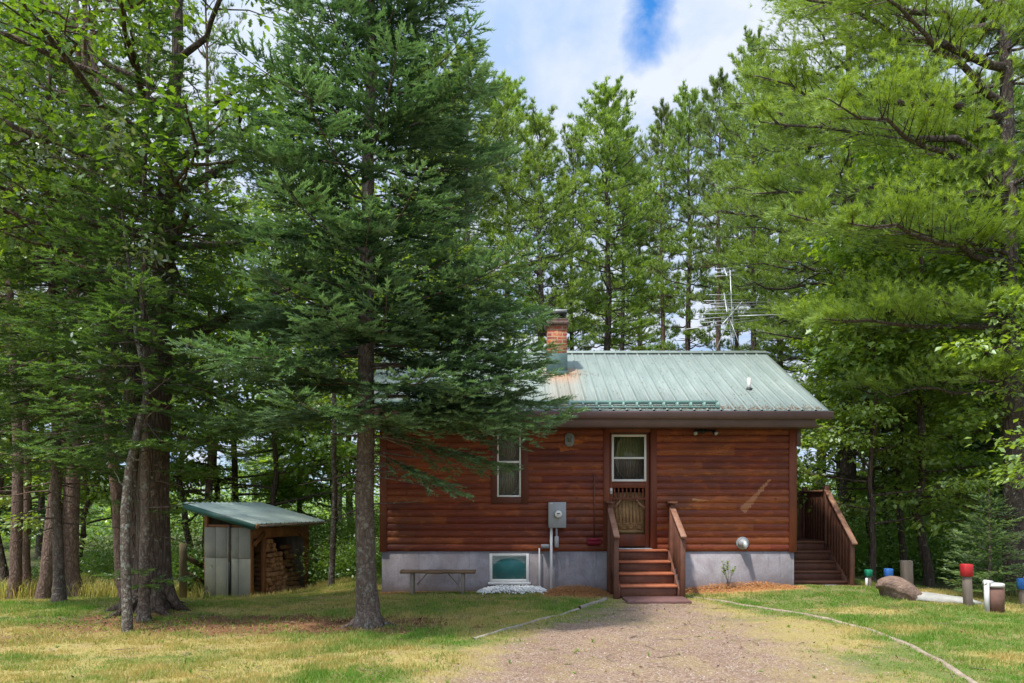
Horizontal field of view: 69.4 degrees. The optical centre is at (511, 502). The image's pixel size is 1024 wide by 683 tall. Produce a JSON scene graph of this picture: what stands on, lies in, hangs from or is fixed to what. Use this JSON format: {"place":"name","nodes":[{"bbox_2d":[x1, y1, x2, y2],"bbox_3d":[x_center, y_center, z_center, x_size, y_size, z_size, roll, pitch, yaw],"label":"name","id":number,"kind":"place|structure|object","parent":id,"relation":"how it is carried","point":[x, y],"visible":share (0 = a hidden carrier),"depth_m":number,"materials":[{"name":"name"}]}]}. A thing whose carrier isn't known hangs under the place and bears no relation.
{"place":"outdoors","nodes":[
{"label":"outdoors","id":0,"kind":"place"},
{"bbox_2d":[0,506,1023,682],"bbox_3d":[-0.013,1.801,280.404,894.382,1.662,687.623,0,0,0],"label":"ground","id":1,"kind":"structure","parent":0,"point":[941,584],"depth_m":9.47,"materials":[{"name":"green plant"}]},
{"bbox_2d":[0,284,47,539],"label":"fir tree","id":2,"kind":"object","parent":1,"relation":"on","point":[9,509],"visible":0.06,"depth_m":20.94,"materials":[{"name":"green plant"}]},
{"bbox_2d":[0,0,91,598],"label":"red pine","id":3,"kind":"object","parent":1,"relation":"on","point":[15,565],"visible":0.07,"depth_m":15.56,"materials":[{"name":"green plant"}]},
{"bbox_2d":[2,353,91,549],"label":"maple tree","id":4,"kind":"object","parent":1,"relation":"on","point":[33,502],"depth_m":27.97,"materials":[{"name":"green plant"}]},
{"bbox_2d":[0,0,100,589],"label":"red pine","id":5,"kind":"object","parent":1,"relation":"on","point":[26,559],"visible":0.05,"depth_m":16.43,"materials":[{"name":"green plant"}]},
{"bbox_2d":[0,280,107,557],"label":"fir tree","id":6,"kind":"object","parent":1,"relation":"on","point":[41,500],"visible":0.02,"depth_m":26.93,"materials":[{"name":"green plant"}]},
{"bbox_2d":[0,189,108,494],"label":"maple tree","id":7,"kind":"object","parent":1,"relation":"on","point":[34,417],"visible":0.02,"depth_m":20.91,"materials":[{"name":"green plant"}]},
{"bbox_2d":[0,209,124,584],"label":"maple tree","id":8,"kind":"object","parent":1,"relation":"on","point":[4,572],"visible":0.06,"depth_m":18.17,"materials":[{"name":"green plant"}]},
{"bbox_2d":[0,229,181,512],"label":"maple tree","id":9,"kind":"object","parent":1,"relation":"on","point":[7,440],"visible":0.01,"depth_m":20.94,"materials":[{"name":"green plant"}]},
{"bbox_2d":[0,0,192,602],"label":"fir tree","id":10,"kind":"object","parent":1,"relation":"on","point":[56,528],"visible":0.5,"depth_m":11.48,"materials":[{"name":"green plant"}]},
{"bbox_2d":[0,0,197,598],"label":"red pine","id":11,"kind":"object","parent":1,"relation":"on","point":[70,512],"visible":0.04,"depth_m":15.42,"materials":[{"name":"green plant"}]},
{"bbox_2d":[0,0,198,598],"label":"red pine","id":12,"kind":"object","parent":1,"relation":"on","point":[44,587],"visible":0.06,"depth_m":15.12,"materials":[{"name":"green plant"}]},
{"bbox_2d":[2,203,206,526],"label":"maple tree","id":13,"kind":"object","parent":1,"relation":"on","point":[6,482],"visible":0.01,"depth_m":19.25,"materials":[{"name":"green plant"}]},
{"bbox_2d":[0,0,216,597],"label":"red pine","id":14,"kind":"object","parent":1,"relation":"on","point":[116,488],"visible":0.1,"depth_m":13.59,"materials":[{"name":"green plant"}]},
{"bbox_2d":[0,316,219,575],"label":"maple tree","id":15,"kind":"object","parent":1,"relation":"on","point":[83,520],"visible":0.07,"depth_m":17.50,"materials":[{"name":"green plant"}]},
{"bbox_2d":[0,78,248,633],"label":"crooked tree","id":16,"kind":"object","parent":1,"relation":"on","point":[126,596],"visible":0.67,"depth_m":9.18,"materials":[{"name":"green plant"}]},
{"bbox_2d":[0,0,278,621],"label":"fir tree","id":17,"kind":"object","parent":1,"relation":"on","point":[146,443],"visible":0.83,"depth_m":9.62,"materials":[{"name":"green plant"}]},
{"bbox_2d":[6,250,310,565],"bbox_3d":[-8.446,-2.098,18.754,5.235,8.556,6.680,0,0,12],"label":"maple tree","id":18,"kind":"object","parent":1,"relation":"on","point":[185,431],"visible":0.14,"depth_m":18.24,"materials":[{"name":"green plant"}]},
{"bbox_2d":[179,543,203,597],"bbox_3d":[-6.848,1.506,16.019,0.149,1.348,1.808,0,0,-6],"label":"fence","id":19,"kind":"object","parent":1,"relation":"on","point":[184,557],"visible":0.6,"depth_m":15.15,"materials":[{"name":"brown wood"}]},
{"bbox_2d":[5,484,381,592],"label":"undergrowth","id":20,"kind":"object","parent":1,"relation":"on","point":[345,558],"visible":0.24,"depth_m":18.05,"materials":[{"name":"green plant"}]},
{"bbox_2d":[0,0,402,618],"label":"oak tree","id":21,"kind":"object","parent":1,"relation":"on","point":[165,600],"visible":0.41,"depth_m":10.19,"materials":[{"name":"green plant"}]},
{"bbox_2d":[151,0,258,558],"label":"red pine","id":22,"kind":"object","parent":1,"relation":"on","point":[209,72],"visible":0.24,"depth_m":18.92,"materials":[{"name":"green plant"}]},
{"bbox_2d":[90,208,354,512],"bbox_3d":[-8.016,-2.680,20.232,7.591,9.723,5.949,0,0,-21],"label":"maple tree","id":23,"kind":"object","parent":1,"relation":"on","point":[301,473],"visible":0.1,"depth_m":19.41,"materials":[{"name":"green plant"}]},
{"bbox_2d":[183,502,324,597],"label":"wood shed","id":24,"kind":"structure","parent":1,"relation":"on","point":[233,531],"depth_m":15.81,"materials":[{"name":"grey metal"}]},
{"bbox_2d":[170,179,351,502],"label":"maple tree","id":25,"kind":"object","parent":1,"relation":"on","point":[233,467],"visible":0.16,"depth_m":20.23,"materials":[{"name":"green plant"}]},
{"bbox_2d":[221,393,305,511],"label":"maple tree","id":26,"kind":"object","parent":1,"relation":"on","point":[254,465],"visible":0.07,"depth_m":37.37,"materials":[{"name":"green plant"}]},
{"bbox_2d":[169,247,379,533],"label":"maple tree","id":27,"kind":"object","parent":1,"relation":"on","point":[274,487],"visible":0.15,"depth_m":18.43,"materials":[{"name":"green plant"}]},
{"bbox_2d":[238,283,354,538],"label":"fir tree","id":28,"kind":"object","parent":1,"relation":"on","point":[317,503],"visible":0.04,"depth_m":24.08,"materials":[{"name":"green plant"}]},
{"bbox_2d":[229,177,401,539],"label":"maple tree","id":29,"kind":"object","parent":1,"relation":"on","point":[267,458],"visible":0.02,"depth_m":26.88,"materials":[{"name":"green plant"}]},
{"bbox_2d":[228,204,414,566],"bbox_3d":[-5.243,-2.869,20.526,5.939,10.069,6.568,0,0,19],"label":"maple tree","id":30,"kind":"object","parent":1,"relation":"on","point":[313,443],"visible":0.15,"depth_m":18.78,"materials":[{"name":"green plant"}]},
{"bbox_2d":[336,333,348,536],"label":"white pine","id":31,"kind":"object","parent":1,"relation":"on","point":[339,482],"depth_m":37.80,"materials":[{"name":"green plant"}]},
{"bbox_2d":[229,153,467,586],"bbox_3d":[-3.542,-2.519,15.078,4.659,8.825,4.457,0,0,34],"label":"young maple","id":32,"kind":"object","parent":1,"relation":"on","point":[331,571],"visible":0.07,"depth_m":15.19,"materials":[{"name":"green plant"}]},
{"bbox_2d":[278,234,474,488],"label":"maple tree","id":33,"kind":"object","parent":1,"relation":"on","point":[324,429],"visible":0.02,"depth_m":20.70,"materials":[{"name":"green plant"}]},
{"bbox_2d":[165,0,590,630],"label":"spruce tree","id":34,"kind":"object","parent":1,"relation":"on","point":[465,402],"visible":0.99,"depth_m":8.76,"materials":[{"name":"green plant"}]},
{"bbox_2d":[340,200,500,467],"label":"maple tree","id":35,"kind":"object","parent":1,"relation":"on","point":[413,281],"visible":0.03,"depth_m":24.09,"materials":[{"name":"green plant"}]},
{"bbox_2d":[375,42,491,339],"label":"white pine","id":36,"kind":"object","parent":1,"relation":"on","point":[442,64],"visible":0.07,"depth_m":28.67,"materials":[{"name":"green plant"}]},
{"bbox_2d":[400,569,475,594],"bbox_3d":[-1.282,1.397,12.856,1.295,0.473,0.288,0,0,0],"label":"bench","id":37,"kind":"object","parent":1,"relation":"on","point":[412,573],"visible":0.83,"depth_m":12.74,"materials":[{"name":"brown wood"}]},
{"bbox_2d":[394,29,532,344],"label":"white pine","id":38,"kind":"object","parent":1,"relation":"on","point":[486,225],"visible":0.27,"depth_m":23.34,"materials":[{"name":"green plant"}]},
{"bbox_2d":[1,471,998,551],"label":"woods","id":39,"kind":"object","parent":1,"relation":"on","point":[106,523],"visible":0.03,"depth_m":46.82,"materials":[{"name":"green plant"}]},
{"bbox_2d":[2,590,998,682],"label":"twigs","id":40,"kind":"object","parent":1,"relation":"on","point":[534,623],"visible":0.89,"depth_m":8.54,"materials":[{"name":"brown wood"}]},
{"bbox_2d":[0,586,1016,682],"bbox_3d":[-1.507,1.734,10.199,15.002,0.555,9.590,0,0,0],"label":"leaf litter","id":41,"kind":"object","parent":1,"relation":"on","point":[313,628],"visible":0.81,"depth_m":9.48,"materials":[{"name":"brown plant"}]},
{"bbox_2d":[450,68,568,344],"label":"white pine","id":42,"kind":"object","parent":1,"relation":"on","point":[510,92],"visible":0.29,"depth_m":26.70,"materials":[{"name":"green plant"}]},
{"bbox_2d":[0,570,1018,599],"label":"tall grass","id":43,"kind":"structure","parent":1,"relation":"on","point":[99,588],"depth_m":15.56,"materials":[{"name":"plant"}]},
{"bbox_2d":[477,584,548,594],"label":"white stones","id":44,"kind":"object","parent":1,"relation":"on","point":[516,588],"visible":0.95,"depth_m":12.96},
{"bbox_2d":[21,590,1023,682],"bbox_3d":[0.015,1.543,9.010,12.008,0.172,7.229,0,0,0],"label":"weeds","id":45,"kind":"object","parent":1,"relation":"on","point":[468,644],"visible":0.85,"depth_m":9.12,"materials":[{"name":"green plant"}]},
{"bbox_2d":[472,608,579,638],"bbox_3d":[0.270,1.584,9.757,0.052,0.081,2.726,0,0,32],"label":"edging board","id":46,"kind":"object","parent":1,"relation":"on","point":[503,629],"visible":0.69,"depth_m":9.45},
{"bbox_2d":[472,96,602,350],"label":"white pine","id":47,"kind":"object","parent":1,"relation":"on","point":[536,127],"visible":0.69,"depth_m":22.68,"materials":[{"name":"green plant"}]},
{"bbox_2d":[532,123,616,350],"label":"white pine","id":48,"kind":"object","parent":1,"relation":"on","point":[580,163],"visible":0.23,"depth_m":27.73,"materials":[{"name":"green plant"}]},
{"bbox_2d":[578,597,606,608],"bbox_3d":[1.260,1.571,11.475,0.050,0.095,1.172,0,0,26],"label":"edging board","id":49,"kind":"object","parent":1,"relation":"on","point":[591,603],"visible":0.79,"depth_m":11.39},
{"bbox_2d":[353,309,833,591],"bbox_3d":[1.350,-0.691,15.718,8.126,6.142,6.522,0,0,0],"label":"cabin","id":50,"kind":"object","parent":1,"relation":"on","point":[726,478],"visible":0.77,"depth_m":13.18,"materials":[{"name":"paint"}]},
{"bbox_2d":[497,429,520,496],"bbox_3d":[-0.054,-0.729,13.231,0.428,1.243,0.122,0,0,0],"label":"window","id":51,"kind":"structure","parent":50,"relation":"in","point":[507,486],"depth_m":13.24,"materials":[{"name":"white plastic"}]},
{"bbox_2d":[488,554,530,584],"bbox_3d":[-0.049,1.178,13.245,0.765,0.553,0.150,0,0,0],"label":"basement window","id":52,"kind":"structure","parent":50,"relation":"in","point":[504,569],"depth_m":13.22,"materials":[{"name":"white plastic"}]},
{"bbox_2d":[565,433,573,446],"bbox_3d":[1.022,-1.124,13.153,0.170,0.240,0.026,0,0,0],"label":"wall plaque","id":53,"kind":"object","parent":50,"relation":"attached to","point":[569,439],"depth_m":13.14,"materials":[{"name":"black metal"}]},
{"bbox_2d":[587,474,600,544],"bbox_3d":[1.457,0.116,13.136,0.230,1.267,0.057,0,0,0],"label":"broom","id":54,"kind":"object","parent":50,"relation":"hanging from","point":[594,541],"visible":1,"depth_m":13.13,"materials":[{"name":"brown wood"}]},
{"bbox_2d":[381,355,821,409],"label":"fallen needles","id":55,"kind":"object","parent":50,"relation":"on","point":[688,405],"visible":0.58,"depth_m":12.67,"materials":[{"name":"brown plant"}]},
{"bbox_2d":[609,433,649,547],"bbox_3d":[2.099,-0.225,13.258,0.718,2.056,0.194,0,0,0],"label":"door","id":56,"kind":"structure","parent":50,"relation":"in","point":[629,455],"depth_m":13.28,"materials":[{"name":"brown wood"}]},
{"bbox_2d":[683,268,785,350],"bbox_3d":[4.785,-3.942,16.121,2.924,2.515,0.974,0,0,-21],"label":"tv antenna","id":57,"kind":"object","parent":50,"relation":"attached to","point":[731,306],"visible":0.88,"depth_m":16.00,"materials":[{"name":"metal"}]},
{"bbox_2d":[546,75,663,350],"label":"white pine","id":58,"kind":"object","parent":1,"relation":"on","point":[608,121],"visible":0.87,"depth_m":25.47,"materials":[{"name":"green plant"}]},
{"bbox_2d":[587,124,659,350],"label":"white pine","id":59,"kind":"object","parent":1,"relation":"on","point":[621,313],"visible":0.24,"depth_m":32.52,"materials":[{"name":"green plant"}]},
{"bbox_2d":[592,157,693,350],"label":"white pine","id":60,"kind":"object","parent":1,"relation":"on","point":[653,339],"visible":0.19,"depth_m":41.45,"materials":[{"name":"green plant"}]},
{"bbox_2d":[604,502,686,598],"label":"front steps","id":61,"kind":"structure","parent":1,"relation":"on","point":[641,572],"depth_m":12.48,"materials":[{"name":"brown wood"}]},
{"bbox_2d":[632,96,702,350],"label":"red pine","id":62,"kind":"object","parent":1,"relation":"on","point":[663,110],"visible":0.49,"depth_m":31.88,"materials":[{"name":"green plant"}]},
{"bbox_2d":[543,580,799,595],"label":"wood chips","id":63,"kind":"object","parent":1,"relation":"on","point":[566,589],"visible":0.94,"depth_m":12.89,"materials":[{"name":"brown wood"}]},
{"bbox_2d":[721,560,736,585],"bbox_3d":[3.804,1.234,12.990,0.322,0.464,0.169,0,0,0],"label":"weed","id":64,"kind":"object","parent":63,"relation":"on","point":[723,568],"visible":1,"depth_m":12.99,"materials":[{"name":"green plant"}]},
{"bbox_2d":[640,80,737,350],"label":"white pine","id":65,"kind":"object","parent":1,"relation":"on","point":[682,126],"visible":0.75,"depth_m":29.68,"materials":[{"name":"green plant"}]},
{"bbox_2d":[680,66,756,350],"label":"red pine","id":66,"kind":"object","parent":1,"relation":"on","point":[716,84],"visible":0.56,"depth_m":27.31,"materials":[{"name":"green plant"}]},
{"bbox_2d":[692,115,775,350],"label":"white pine","id":67,"kind":"object","parent":1,"relation":"on","point":[736,344],"visible":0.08,"depth_m":33.85,"materials":[{"name":"green plant"}]},
{"bbox_2d":[702,24,812,350],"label":"white pine","id":68,"kind":"object","parent":1,"relation":"on","point":[734,130],"visible":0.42,"depth_m":23.78,"materials":[{"name":"green plant"}]},
{"bbox_2d":[737,72,823,369],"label":"white pine","id":69,"kind":"object","parent":1,"relation":"on","point":[765,293],"visible":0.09,"depth_m":28.93,"materials":[{"name":"green plant"}]},
{"bbox_2d":[734,99,870,486],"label":"white pine","id":70,"kind":"object","parent":1,"relation":"on","point":[783,348],"visible":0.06,"depth_m":28.58,"materials":[{"name":"green plant"}]},
{"bbox_2d":[794,486,857,584],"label":"side deck","id":71,"kind":"structure","parent":1,"relation":"on","point":[829,559],"depth_m":14.22,"materials":[{"name":"brown wood"}]},
{"bbox_2d":[691,596,977,682],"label":"lawn edging","id":72,"kind":"object","parent":1,"relation":"on","point":[952,668],"visible":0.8,"depth_m":8.32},
{"bbox_2d":[805,404,890,526],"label":"maple tree","id":73,"kind":"object","parent":1,"relation":"on","point":[863,465],"depth_m":32.78,"materials":[{"name":"green plant"}]},
{"bbox_2d":[696,0,1000,569],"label":"white pine","id":74,"kind":"object","parent":1,"relation":"on","point":[779,254],"visible":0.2,"depth_m":18.52,"materials":[{"name":"green plant"}]},
{"bbox_2d":[864,569,872,585],"bbox_3d":[6.444,1.402,13.394,0.132,0.396,0.121,0,0,0],"label":"capped post","id":75,"kind":"object","parent":1,"relation":"on","point":[868,574],"visible":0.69,"depth_m":13.35,"materials":[{"name":"plastic"}]},
{"bbox_2d":[783,275,969,523],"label":"maple tree","id":76,"kind":"object","parent":1,"relation":"on","point":[813,393],"visible":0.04,"depth_m":19.33,"materials":[{"name":"green plant"}]},
{"bbox_2d":[737,0,1023,596],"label":"white pine","id":77,"kind":"object","parent":1,"relation":"on","point":[958,36],"visible":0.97,"depth_m":12.73,"materials":[{"name":"green plant"}]},
{"bbox_2d":[786,216,983,576],"bbox_3d":[8.154,-2.156,16.749,5.129,7.864,4.638,0,0,32],"label":"maple tree","id":78,"kind":"object","parent":1,"relation":"on","point":[814,342],"visible":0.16,"depth_m":16.24,"materials":[{"name":"green plant"}]},
{"bbox_2d":[802,60,974,431],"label":"white pine","id":79,"kind":"object","parent":1,"relation":"on","point":[873,158],"depth_m":26.30,"materials":[{"name":"green plant"}]},
{"bbox_2d":[884,568,892,576],"bbox_3d":[6.657,1.387,13.097,0.137,0.455,0.127,0,0,0],"label":"capped post","id":80,"kind":"object","parent":1,"relation":"on","point":[888,571],"visible":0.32,"depth_m":13.04,"materials":[{"name":"blue plastic"}]},
{"bbox_2d":[783,245,1001,572],"bbox_3d":[8.757,-2.037,17.701,4.759,7.778,6.072,0,0,-28],"label":"maple tree","id":81,"kind":"object","parent":1,"relation":"on","point":[811,374],"visible":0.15,"depth_m":16.13,"materials":[{"name":"green plant"}]},
{"bbox_2d":[876,576,922,600],"bbox_3d":[6.355,1.454,12.004,0.896,0.494,0.457,7,1,6],"label":"boulder","id":82,"kind":"object","parent":1,"relation":"on","point":[894,587],"visible":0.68,"depth_m":11.86,"materials":[{"name":"brown stone"}]},
{"bbox_2d":[800,224,998,561],"bbox_3d":[10.532,-3.183,20.687,5.768,10.047,6.404,0,0,-29],"label":"maple tree","id":83,"kind":"object","parent":1,"relation":"on","point":[831,465],"visible":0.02,"depth_m":20.65,"materials":[{"name":"green plant"}]},
{"bbox_2d":[797,470,1002,584],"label":"undergrowth","id":84,"kind":"object","parent":1,"relation":"on","point":[939,540],"visible":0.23,"depth_m":16.60,"materials":[{"name":"green plant"}]},
{"bbox_2d":[797,235,1002,559],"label":"maple tree","id":85,"kind":"object","parent":1,"relation":"on","point":[907,459],"visible":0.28,"depth_m":15.45,"materials":[{"name":"green plant"}]},
{"bbox_2d":[828,149,978,552],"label":"fir tree","id":86,"kind":"object","parent":1,"relation":"on","point":[865,470],"visible":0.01,"depth_m":25.25,"materials":[{"name":"green plant"}]},
{"bbox_2d":[822,197,985,481],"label":"maple tree","id":87,"kind":"object","parent":1,"relation":"on","point":[888,432],"depth_m":24.56,"materials":[{"name":"green plant"}]},
{"bbox_2d":[790,115,1023,586],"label":"maple tree","id":88,"kind":"object","parent":1,"relation":"on","point":[924,550],"visible":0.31,"depth_m":14.57,"materials":[{"name":"green plant"}]},
{"bbox_2d":[900,560,913,584],"bbox_3d":[7.258,1.361,13.600,0.189,0.612,0.150,0,0,0],"label":"wooden post","id":89,"kind":"object","parent":1,"relation":"on","point":[906,569],"visible":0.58,"depth_m":13.53,"materials":[{"name":"grey wood"}]},
{"bbox_2d":[797,256,1018,581],"bbox_3d":[7.101,-1.471,14.540,4.858,6.223,3.807,0,0,19],"label":"maple tree","id":90,"kind":"object","parent":1,"relation":"on","point":[876,419],"visible":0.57,"depth_m":14.20,"materials":[{"name":"green plant"}]},
{"bbox_2d":[856,319,991,505],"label":"maple tree","id":91,"kind":"object","parent":1,"relation":"on","point":[909,468],"visible":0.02,"depth_m":21.13,"materials":[{"name":"green plant"}]},
{"bbox_2d":[868,198,999,559],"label":"fir tree","id":92,"kind":"object","parent":1,"relation":"on","point":[968,201],"visible":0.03,"depth_m":21.40,"materials":[{"name":"green plant"}]},
{"bbox_2d":[859,251,1023,486],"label":"maple tree","id":93,"kind":"object","parent":1,"relation":"on","point":[983,404],"visible":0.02,"depth_m":18.63,"materials":[{"name":"green plant"}]},
{"bbox_2d":[874,196,1023,536],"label":"maple tree","id":94,"kind":"object","parent":1,"relation":"on","point":[969,347],"visible":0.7,"depth_m":12.78,"materials":[{"name":"green plant"}]},
{"bbox_2d":[874,67,1023,548],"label":"white pine","id":95,"kind":"object","parent":1,"relation":"on","point":[977,71],"visible":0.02,"depth_m":23.23,"materials":[{"name":"green plant"}]},
{"bbox_2d":[916,592,983,604],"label":"stone slab","id":96,"kind":"structure","parent":1,"relation":"on","point":[935,597],"depth_m":11.77,"materials":[{"name":"white stone"}]},
{"bbox_2d":[896,178,1023,485],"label":"maple tree","id":97,"kind":"object","parent":1,"relation":"on","point":[961,284],"depth_m":20.82,"materials":[{"name":"green plant"}]},
{"bbox_2d":[906,78,1023,553],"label":"fir tree","id":98,"kind":"object","parent":1,"relation":"on","point":[1019,107],"visible":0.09,"depth_m":17.78,"materials":[{"name":"green plant"}]},
{"bbox_2d":[960,564,972,605],"bbox_3d":[7.009,1.320,11.400,0.147,0.760,0.135,0,0,0],"label":"capped post","id":99,"kind":"object","parent":1,"relation":"on","point":[966,572],"visible":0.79,"depth_m":11.35,"materials":[{"name":"grey wood"}]},
{"bbox_2d":[930,2,1023,335],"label":"white pine","id":100,"kind":"object","parent":1,"relation":"on","point":[1019,67],"visible":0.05,"depth_m":22.20,"materials":[{"name":"green plant"}]},
{"bbox_2d":[936,123,1023,526],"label":"fir tree","id":101,"kind":"object","parent":1,"relation":"on","point":[994,395],"visible":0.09,"depth_m":18.47,"materials":[{"name":"green plant"}]},
{"bbox_2d":[937,475,1023,595],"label":"young spruce","id":102,"kind":"object","parent":1,"relation":"on","point":[989,560],"visible":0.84,"depth_m":12.37,"materials":[{"name":"green plant"}]},
{"bbox_2d":[982,580,1004,612],"bbox_3d":[6.977,1.371,10.750,0.320,0.526,0.264,0,0,0],"label":"capped pipe","id":103,"kind":"object","parent":1,"relation":"on","point":[994,596],"visible":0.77,"depth_m":10.66,"materials":[{"name":"plastic"}]},
{"bbox_2d":[1017,578,1023,604],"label":"capped post","id":104,"kind":"object","parent":1,"relation":"on","point":[1020,584],"visible":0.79,"depth_m":11.58,"materials":[{"name":"blue plastic"}]},
{"bbox_2d":[0,0,1023,504],"label":"sky","id":105,"kind":"structure","parent":0,"point":[560,48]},
{"bbox_2d":[386,597,963,682],"bbox_3d":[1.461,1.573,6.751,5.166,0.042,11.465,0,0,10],"label":"driveway","id":106,"kind":"structure","parent":0,"point":[751,674],"depth_m":7.77,"materials":[{"name":"beige gravel"}]},
{"bbox_2d":[622,596,691,603],"bbox_3d":[2.300,1.551,11.815,1.000,0.050,0.590,0,0,0],"label":"landing board","id":107,"kind":"object","parent":106,"relation":"on","point":[655,599],"visible":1,"depth_m":11.70,"materials":[{"name":"purple paint"}]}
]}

